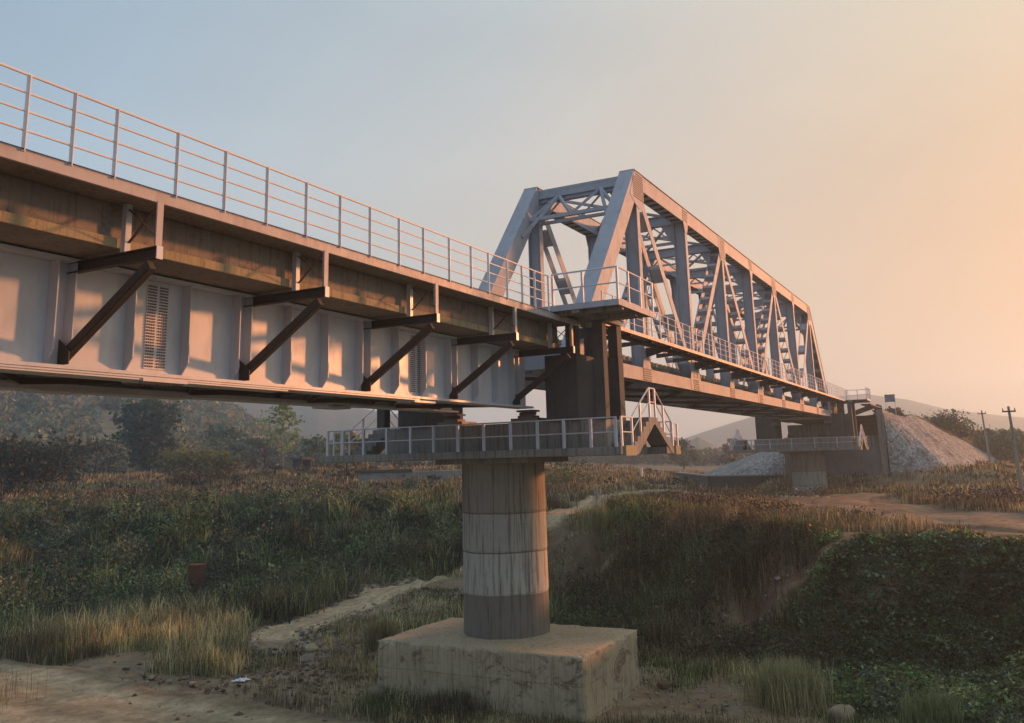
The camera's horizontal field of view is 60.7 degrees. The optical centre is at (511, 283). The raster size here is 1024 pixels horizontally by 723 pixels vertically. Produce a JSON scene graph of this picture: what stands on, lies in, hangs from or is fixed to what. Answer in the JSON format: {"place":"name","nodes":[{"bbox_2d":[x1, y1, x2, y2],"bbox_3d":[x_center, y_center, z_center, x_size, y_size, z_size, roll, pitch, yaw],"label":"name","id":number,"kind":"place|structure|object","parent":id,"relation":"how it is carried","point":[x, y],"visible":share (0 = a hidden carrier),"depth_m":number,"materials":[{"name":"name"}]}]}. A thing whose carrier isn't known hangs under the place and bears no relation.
{"place":"outdoors","nodes":[
{"label":"outdoors","id":0,"kind":"place"},
{"bbox_2d":[82,402,146,472],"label":"wooded hill","id":1,"kind":"structure","parent":0,"point":[109,428],"depth_m":248.91,"materials":[{"name":"plant"}]},
{"bbox_2d":[0,390,393,475],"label":"hillside wood","id":2,"kind":"object","parent":1,"relation":"on","point":[34,415],"visible":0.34,"depth_m":230.48,"materials":[{"name":"green plant"}]},
{"bbox_2d":[0,658,375,722],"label":"road","id":3,"kind":"structure","parent":0,"point":[57,705],"depth_m":28.52,"materials":[{"name":"brown soil"}]},
{"bbox_2d":[4,664,392,721],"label":"road stones","id":4,"kind":"object","parent":3,"relation":"on","point":[181,690],"visible":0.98,"depth_m":30.09,"materials":[{"name":"stone"}]},
{"bbox_2d":[230,402,722,449],"bbox_3d":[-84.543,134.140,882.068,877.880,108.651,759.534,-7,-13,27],"label":"mountain","id":5,"kind":"structure","parent":0,"point":[320,422],"depth_m":771.45,"materials":[{"name":"soil"}]},
{"bbox_2d":[0,0,1023,438],"label":"sky","id":6,"kind":"structure","parent":0,"point":[867,156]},
{"bbox_2d":[2,458,1023,722],"bbox_3d":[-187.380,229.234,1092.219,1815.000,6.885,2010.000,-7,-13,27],"label":"ground","id":7,"kind":"structure","parent":0,"point":[556,540],"depth_m":32.82,"materials":[{"name":"soil"}]},
{"bbox_2d":[0,654,48,704],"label":"grass tuft","id":8,"kind":"object","parent":7,"relation":"on","point":[6,695],"visible":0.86,"depth_m":29.47,"materials":[{"name":"plant"}]},
{"bbox_2d":[5,537,64,565],"bbox_3d":[-31.548,17.790,55.826,5.560,3.600,4.826,7,-14,-37],"label":"broadleaf bush","id":9,"kind":"object","parent":7,"relation":"on","point":[46,544],"visible":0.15,"depth_m":55.87,"materials":[{"name":"green plant"}]},
{"bbox_2d":[0,427,110,493],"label":"dark tree","id":10,"kind":"object","parent":7,"relation":"on","point":[23,460],"visible":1,"depth_m":82.91,"materials":[{"name":"green plant"}]},
{"bbox_2d":[33,452,98,482],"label":"leaning shrub","id":11,"kind":"object","parent":7,"relation":"on","point":[72,471],"visible":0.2,"depth_m":97.85,"materials":[{"name":"green plant"}]},
{"bbox_2d":[38,434,109,473],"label":"terrace tree","id":12,"kind":"object","parent":7,"relation":"on","point":[75,437],"visible":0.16,"depth_m":141.34,"materials":[{"name":"green plant"}]},
{"bbox_2d":[68,435,139,474],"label":"palm like shrub","id":13,"kind":"object","parent":7,"relation":"on","point":[113,459],"visible":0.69,"depth_m":119.26,"materials":[{"name":"green plant"}]},
{"bbox_2d":[89,440,138,472],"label":"terrace tree","id":14,"kind":"object","parent":7,"relation":"on","point":[123,451],"visible":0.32,"depth_m":155.42,"materials":[{"name":"green plant"}]},
{"bbox_2d":[103,398,188,472],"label":"conical tree","id":15,"kind":"object","parent":7,"relation":"on","point":[142,438],"visible":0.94,"depth_m":134.89,"materials":[{"name":"green plant"}]},
{"bbox_2d":[152,431,209,469],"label":"terrace tree","id":16,"kind":"object","parent":7,"relation":"on","point":[181,443],"visible":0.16,"depth_m":170.43,"materials":[{"name":"green plant"}]},
{"bbox_2d":[187,563,204,602],"bbox_3d":[-18.212,17.407,50.355,0.932,2.412,0.932,-7,-13,27],"label":"steel casing","id":17,"kind":"object","parent":7,"relation":"on","point":[196,573],"visible":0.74,"depth_m":50.13,"materials":[{"name":"brown metal"}]},
{"bbox_2d":[146,441,251,484],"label":"autumn bush","id":18,"kind":"object","parent":7,"relation":"on","point":[194,460],"visible":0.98,"depth_m":98.36,"materials":[{"name":"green plant"}]},
{"bbox_2d":[37,625,375,720],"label":"floor stones","id":19,"kind":"object","parent":7,"relation":"on","point":[275,671],"visible":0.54,"depth_m":31.45,"materials":[{"name":"stone"}]},
{"bbox_2d":[181,428,231,467],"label":"terrace tree","id":20,"kind":"object","parent":7,"relation":"on","point":[194,435],"visible":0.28,"depth_m":188.59,"materials":[{"name":"green plant"}]},
{"bbox_2d":[195,421,259,469],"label":"terrace tree","id":21,"kind":"object","parent":7,"relation":"on","point":[226,431],"visible":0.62,"depth_m":158.88,"materials":[{"name":"green plant"}]},
{"bbox_2d":[0,476,462,624],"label":"undergrowth","id":22,"kind":"object","parent":7,"relation":"on","point":[57,562],"visible":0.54,"depth_m":57.52,"materials":[{"name":"green plant"}]},
{"bbox_2d":[0,571,463,677],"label":"dry grass","id":23,"kind":"structure","parent":7,"relation":"on","point":[207,647],"depth_m":36.83,"materials":[{"name":"plant"}]},
{"bbox_2d":[231,677,250,681],"bbox_3d":[-9.600,14.015,31.007,0.654,0.178,0.400,-7,-13,27],"label":"plastic bag","id":24,"kind":"object","parent":7,"relation":"on","point":[243,679],"visible":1,"depth_m":30.93,"materials":[{"name":"white plastic"}]},
{"bbox_2d":[236,437,266,467],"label":"terrace tree","id":25,"kind":"object","parent":7,"relation":"on","point":[254,445],"visible":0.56,"depth_m":157.72,"materials":[{"name":"green plant"}]},
{"bbox_2d":[243,596,271,620],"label":"dry shrub","id":26,"kind":"object","parent":7,"relation":"on","point":[255,611],"visible":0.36,"depth_m":44.31,"materials":[{"name":"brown plant"}]},
{"bbox_2d":[79,558,436,657],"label":"path stones","id":27,"kind":"object","parent":7,"relation":"on","point":[395,583],"visible":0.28,"depth_m":51.32,"materials":[{"name":"beige stone"}]},
{"bbox_2d":[249,436,281,467],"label":"terrace tree","id":28,"kind":"object","parent":7,"relation":"on","point":[271,453],"visible":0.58,"depth_m":160.70,"materials":[{"name":"green plant"}]},
{"bbox_2d":[251,404,304,471],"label":"young tree","id":29,"kind":"object","parent":7,"relation":"on","point":[280,408],"visible":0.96,"depth_m":112.40,"materials":[{"name":"green plant"}]},
{"bbox_2d":[0,476,576,634],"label":"bank grass","id":30,"kind":"structure","parent":7,"relation":"on","point":[330,513],"depth_m":56.80,"materials":[{"name":"green plant"}]},
{"bbox_2d":[290,457,313,469],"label":"hut","id":31,"kind":"object","parent":7,"relation":"on","point":[298,462],"visible":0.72,"depth_m":121.46,"materials":[{"name":"concrete"}]},
{"bbox_2d":[301,653,313,662],"bbox_3d":[-8.106,14.832,34.542,0.528,0.176,0.880,1,-5,-13],"label":"rock","id":32,"kind":"object","parent":7,"relation":"on","point":[309,656],"visible":0.66,"depth_m":34.46,"materials":[{"name":"stone"}]},
{"bbox_2d":[62,568,554,696],"bbox_3d":[-7.502,14.388,41.980,15.692,4.131,40.716,-7,-13,27],"label":"rubble","id":33,"kind":"object","parent":7,"relation":"on","point":[302,632],"visible":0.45,"depth_m":40.15,"materials":[{"name":"stone"}]},
{"bbox_2d":[0,459,619,504],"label":"terrace scrub","id":34,"kind":"object","parent":7,"relation":"on","point":[402,464],"visible":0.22,"depth_m":104.16,"materials":[{"name":"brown plant"}]},
{"bbox_2d":[303,643,318,652],"bbox_3d":[-8.328,15.110,36.226,0.528,0.211,0.968,3,-8,-23],"label":"rock","id":35,"kind":"object","parent":7,"relation":"on","point":[311,647],"visible":0.99,"depth_m":35.96,"materials":[{"name":"stone"}]},
{"bbox_2d":[298,434,331,468],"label":"terrace tree","id":36,"kind":"object","parent":7,"relation":"on","point":[319,449],"visible":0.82,"depth_m":143.28,"materials":[{"name":"green plant"}]},
{"bbox_2d":[0,462,648,519],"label":"terrace grass","id":37,"kind":"structure","parent":7,"relation":"on","point":[102,484],"depth_m":93.54,"materials":[{"name":"plant"}]},
{"bbox_2d":[329,429,370,472],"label":"terrace tree","id":38,"kind":"object","parent":7,"relation":"on","point":[354,466],"visible":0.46,"depth_m":107.67,"materials":[{"name":"green plant"}]},
{"bbox_2d":[210,667,504,722],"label":"grass verge","id":39,"kind":"object","parent":7,"relation":"on","point":[263,693],"depth_m":29.04,"materials":[{"name":"plant"}]},
{"bbox_2d":[366,685,384,703],"bbox_3d":[-4.342,13.268,27.993,0.493,0.704,0.739,-3,-10,-22],"label":"rock","id":40,"kind":"object","parent":7,"relation":"on","point":[379,690],"visible":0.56,"depth_m":27.78,"materials":[{"name":"stone"}]},
{"bbox_2d":[334,682,422,721],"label":"grass tuft","id":41,"kind":"object","parent":7,"relation":"on","point":[383,702],"visible":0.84,"depth_m":27.13,"materials":[{"name":"green plant"}]},
{"bbox_2d":[358,613,407,655],"bbox_3d":[-5.304,14.054,35.047,2.336,1.796,2.437,-7,-13,27],"label":"grass tuft","id":42,"kind":"object","parent":7,"relation":"on","point":[376,633],"visible":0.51,"depth_m":34.91,"materials":[{"name":"green plant"}]},
{"bbox_2d":[355,469,461,482],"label":"culvert","id":43,"kind":"object","parent":7,"relation":"on","point":[372,474],"visible":0.65,"depth_m":95.87,"materials":[{"name":"concrete"}]},
{"bbox_2d":[403,475,439,486],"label":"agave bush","id":44,"kind":"object","parent":7,"relation":"on","point":[415,480],"visible":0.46,"depth_m":89.33,"materials":[{"name":"green plant"}]},
{"bbox_2d":[358,684,522,722],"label":"grass tuft","id":45,"kind":"object","parent":7,"relation":"on","point":[430,702],"visible":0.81,"depth_m":26.09,"materials":[{"name":"green plant"}]},
{"bbox_2d":[320,265,680,722],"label":"bridge pier","id":46,"kind":"structure","parent":7,"relation":"on","point":[501,639],"depth_m":28.46,"materials":[{"name":"concrete"}]},
{"bbox_2d":[0,62,579,412],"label":"girder span","id":47,"kind":"object","parent":46,"relation":"attached to","point":[113,285],"visible":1,"depth_m":17.11,"materials":[{"name":"paint"}]},
{"bbox_2d":[203,500,833,676],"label":"dirt path","id":48,"kind":"structure","parent":7,"relation":"on","point":[412,594],"depth_m":42.39,"materials":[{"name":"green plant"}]},
{"bbox_2d":[263,607,861,722],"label":"brown grass","id":49,"kind":"structure","parent":7,"relation":"on","point":[728,666],"depth_m":28.23,"materials":[{"name":"brown plant"}]},
{"bbox_2d":[392,445,759,465],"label":"plain wood","id":50,"kind":"object","parent":7,"relation":"on","point":[709,455],"visible":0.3,"depth_m":260.61,"materials":[{"name":"green plant"}]},
{"bbox_2d":[545,458,609,485],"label":"green bush","id":51,"kind":"object","parent":7,"relation":"on","point":[561,477],"visible":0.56,"depth_m":80.78,"materials":[{"name":"green plant"}]},
{"bbox_2d":[576,487,620,536],"bbox_3d":[4.707,12.751,48.370,2.381,2.974,2.561,3,-12,-19],"label":"reed clump","id":52,"kind":"object","parent":7,"relation":"on","point":[592,518],"visible":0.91,"depth_m":48.09,"materials":[{"name":"green plant"}]},
{"bbox_2d":[361,544,947,722],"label":"bed stones","id":53,"kind":"object","parent":7,"relation":"on","point":[698,699],"visible":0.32,"depth_m":27.40,"materials":[{"name":"grey stone"}]},
{"bbox_2d":[656,680,675,689],"bbox_3d":[5.099,13.266,28.907,0.616,0.211,0.352,4,-12,-36],"label":"rock","id":54,"kind":"object","parent":7,"relation":"on","point":[662,685],"visible":0.91,"depth_m":28.76,"materials":[{"name":"stone"}]},
{"bbox_2d":[664,437,699,469],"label":"terrace tree","id":55,"kind":"object","parent":7,"relation":"on","point":[692,453],"visible":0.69,"depth_m":182.59,"materials":[{"name":"green plant"}]},
{"bbox_2d":[638,482,736,506],"bbox_3d":[11.343,14.050,57.607,7.750,2.117,6.270,-7,-13,27],"label":"thorn bush","id":56,"kind":"object","parent":7,"relation":"on","point":[697,499],"visible":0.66,"depth_m":57.34,"materials":[{"name":"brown plant"}]},
{"bbox_2d":[546,486,859,668],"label":"scrub grass","id":57,"kind":"structure","parent":7,"relation":"on","point":[698,522],"depth_m":37.04,"materials":[{"name":"green plant"}]},
{"bbox_2d":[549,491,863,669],"bbox_3d":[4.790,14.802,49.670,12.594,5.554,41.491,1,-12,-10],"label":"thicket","id":58,"kind":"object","parent":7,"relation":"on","point":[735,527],"visible":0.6,"depth_m":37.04,"materials":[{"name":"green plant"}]},
{"bbox_2d":[675,472,781,488],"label":"toe wall","id":59,"kind":"structure","parent":7,"relation":"on","point":[724,480],"depth_m":88.20,"materials":[{"name":"concrete"}]},
{"bbox_2d":[718,501,741,544],"bbox_3d":[10.110,11.081,40.327,1.188,2.213,1.292,-7,-13,27],"label":"grass tuft","id":60,"kind":"object","parent":7,"relation":"on","point":[729,515],"visible":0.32,"depth_m":40.33,"materials":[{"name":"plant"}]},
{"bbox_2d":[717,438,744,464],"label":"terrace tree","id":61,"kind":"object","parent":7,"relation":"on","point":[728,458],"visible":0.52,"depth_m":143.00,"materials":[{"name":"green plant"}]},
{"bbox_2d":[704,452,783,476],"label":"embankment","id":62,"kind":"structure","parent":7,"relation":"on","point":[764,463],"depth_m":90.26,"materials":[{"name":"stone"}]},
{"bbox_2d":[713,481,806,500],"bbox_3d":[17.621,14.860,62.328,7.025,1.696,6.061,-12,-15,42],"label":"track bush","id":63,"kind":"object","parent":7,"relation":"on","point":[763,495],"visible":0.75,"depth_m":61.98,"materials":[{"name":"green plant"}]},
{"bbox_2d":[500,568,1023,722],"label":"green weeds","id":64,"kind":"object","parent":7,"relation":"on","point":[858,719],"visible":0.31,"depth_m":27.04,"materials":[{"name":"green plant"}]},
{"bbox_2d":[709,492,815,512],"bbox_3d":[13.089,11.941,46.528,6.044,1.738,6.956,-7,-13,27],"label":"thorn bush","id":65,"kind":"object","parent":7,"relation":"on","point":[762,502],"visible":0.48,"depth_m":46.70,"materials":[{"name":"brown plant"}]},
{"bbox_2d":[698,532,843,626],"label":"gully stones","id":66,"kind":"object","parent":7,"relation":"on","point":[765,595],"visible":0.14,"depth_m":35.34,"materials":[{"name":"grey stone"}]},
{"bbox_2d":[727,650,844,715],"bbox_3d":[8.477,12.181,26.935,3.775,1.640,3.244,6,-13,-32],"label":"grass tuft","id":67,"kind":"object","parent":7,"relation":"on","point":[784,682],"visible":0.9,"depth_m":26.32,"materials":[{"name":"green plant"}]},
{"bbox_2d":[727,387,870,494],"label":"bridge pier","id":68,"kind":"structure","parent":7,"relation":"on","point":[807,459],"depth_m":79.01,"materials":[{"name":"concrete"}]},
{"bbox_2d":[478,169,848,425],"bbox_3d":[14.524,3.788,58.081,6.550,9.800,61.000,-7,-13,27],"label":"truss span","id":69,"kind":"object","parent":68,"relation":"on","point":[684,383],"visible":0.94,"depth_m":44.36,"materials":[{"name":"paint"}]},
{"bbox_2d":[779,403,880,422],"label":"end span","id":70,"kind":"object","parent":68,"relation":"attached to","point":[868,407],"visible":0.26,"depth_m":82.72,"materials":[{"name":"metal"}]},
{"bbox_2d":[606,459,1023,535],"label":"field grass","id":71,"kind":"structure","parent":7,"relation":"on","point":[841,520],"depth_m":61.07,"materials":[{"name":"plant"}]},
{"bbox_2d":[609,459,1023,506],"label":"roadside scrub","id":72,"kind":"object","parent":7,"relation":"on","point":[684,479],"visible":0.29,"depth_m":78.73,"materials":[{"name":"brown plant"}]},
{"bbox_2d":[785,483,847,496],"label":"track bush","id":73,"kind":"object","parent":7,"relation":"on","point":[821,493],"visible":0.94,"depth_m":66.87,"materials":[{"name":"brown plant"}]},
{"bbox_2d":[731,521,923,627],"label":"footpath","id":74,"kind":"structure","parent":7,"relation":"on","point":[790,585],"depth_m":35.13,"materials":[{"name":"brown soil"}]},
{"bbox_2d":[784,410,890,476],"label":"abutment","id":75,"kind":"object","parent":7,"relation":"on","point":[874,459],"visible":0.2,"depth_m":84.32,"materials":[{"name":"concrete"}]},
{"bbox_2d":[826,704,855,722],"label":"boulder","id":76,"kind":"object","parent":7,"relation":"on","point":[837,710],"visible":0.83,"depth_m":24.67,"materials":[{"name":"stone"}]},
{"bbox_2d":[830,505,893,520],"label":"crest bush","id":77,"kind":"object","parent":7,"relation":"on","point":[858,512],"visible":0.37,"depth_m":43.22,"materials":[{"name":"brown plant"}]},
{"bbox_2d":[780,526,1023,722],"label":"creepers","id":78,"kind":"object","parent":7,"relation":"on","point":[1005,678],"visible":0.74,"depth_m":30.82,"materials":[{"name":"green plant"}]},
{"bbox_2d":[811,490,1010,504],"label":"dirt track","id":79,"kind":"structure","parent":7,"relation":"on","point":[871,497],"depth_m":63.90,"materials":[{"name":"brown soil"}]},
{"bbox_2d":[890,680,980,722],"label":"grass tuft","id":80,"kind":"object","parent":7,"relation":"on","point":[927,704],"visible":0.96,"depth_m":24.18,"materials":[{"name":"green plant"}]},
{"bbox_2d":[916,416,1023,465],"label":"embankment flank","id":81,"kind":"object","parent":7,"relation":"on","point":[953,434],"visible":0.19,"depth_m":113.98,"materials":[{"name":"soil"}]},
{"bbox_2d":[909,409,975,438],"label":"embankment bush","id":82,"kind":"object","parent":81,"relation":"on","point":[943,421],"visible":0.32,"depth_m":111.03,"materials":[{"name":"green plant"}]},
{"bbox_2d":[946,419,989,442],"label":"embankment bush","id":83,"kind":"object","parent":81,"relation":"on","point":[965,435],"visible":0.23,"depth_m":115.47,"materials":[{"name":"green plant"}]},
{"bbox_2d":[968,433,1012,453],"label":"embankment bush","id":84,"kind":"object","parent":81,"relation":"on","point":[980,443],"visible":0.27,"depth_m":118.39,"materials":[{"name":"green plant"}]},
{"bbox_2d":[920,484,1023,505],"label":"dark bush","id":85,"kind":"object","parent":7,"relation":"on","point":[1003,491],"visible":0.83,"depth_m":51.37,"materials":[{"name":"green plant"}]},
{"bbox_2d":[978,410,990,462],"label":"utility pole","id":86,"kind":"object","parent":7,"relation":"on","point":[986,440],"visible":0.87,"depth_m":97.24,"materials":[{"name":"wood"}]},
{"bbox_2d":[973,428,999,443],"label":"tree","id":87,"kind":"object","parent":7,"relation":"on","point":[989,431],"visible":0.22,"depth_m":129.70,"materials":[{"name":"green plant"}]},
{"bbox_2d":[987,427,1023,464],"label":"tree","id":88,"kind":"object","parent":7,"relation":"on","point":[1006,454],"visible":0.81,"depth_m":118.50,"materials":[{"name":"green plant"}]},
{"bbox_2d":[1002,406,1023,493],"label":"utility pole","id":89,"kind":"object","parent":7,"relation":"on","point":[1020,481],"visible":0.93,"depth_m":59.79,"materials":[{"name":"wood"}]},
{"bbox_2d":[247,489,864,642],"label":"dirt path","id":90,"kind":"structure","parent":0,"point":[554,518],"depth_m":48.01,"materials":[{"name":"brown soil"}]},
{"bbox_2d":[686,437,716,449],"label":"hillock","id":91,"kind":"structure","parent":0,"point":[698,443],"depth_m":572.82,"materials":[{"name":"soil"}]},
{"bbox_2d":[797,415,908,435],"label":"embankment top","id":92,"kind":"structure","parent":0,"point":[868,423],"depth_m":108.63,"materials":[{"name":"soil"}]},
{"bbox_2d":[872,404,881,417],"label":"bush","id":93,"kind":"object","parent":92,"relation":"on","point":[874,411],"visible":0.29,"depth_m":90.51,"materials":[{"name":"green plant"}]},
{"bbox_2d":[884,394,896,415],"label":"signboard","id":94,"kind":"object","parent":92,"relation":"on","point":[890,398],"visible":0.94,"depth_m":88.33,"materials":[{"name":"metal"}]},
{"bbox_2d":[885,406,903,415],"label":"embankment bush","id":95,"kind":"object","parent":92,"relation":"on","point":[898,411],"visible":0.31,"depth_m":100.83,"materials":[{"name":"green plant"}]},
{"bbox_2d":[684,394,1023,445],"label":"mountain","id":96,"kind":"structure","parent":0,"point":[746,427],"depth_m":1044.20,"materials":[{"name":"soil"}]},
{"bbox_2d":[750,494,1023,533],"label":"dirt road","id":97,"kind":"structure","parent":0,"point":[1007,522],"depth_m":46.37,"materials":[{"name":"brown soil"}]},
{"bbox_2d":[884,412,1007,473],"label":"embankment","id":98,"kind":"structure","parent":0,"point":[914,442],"depth_m":85.36,"materials":[{"name":"stone"}]}
]}

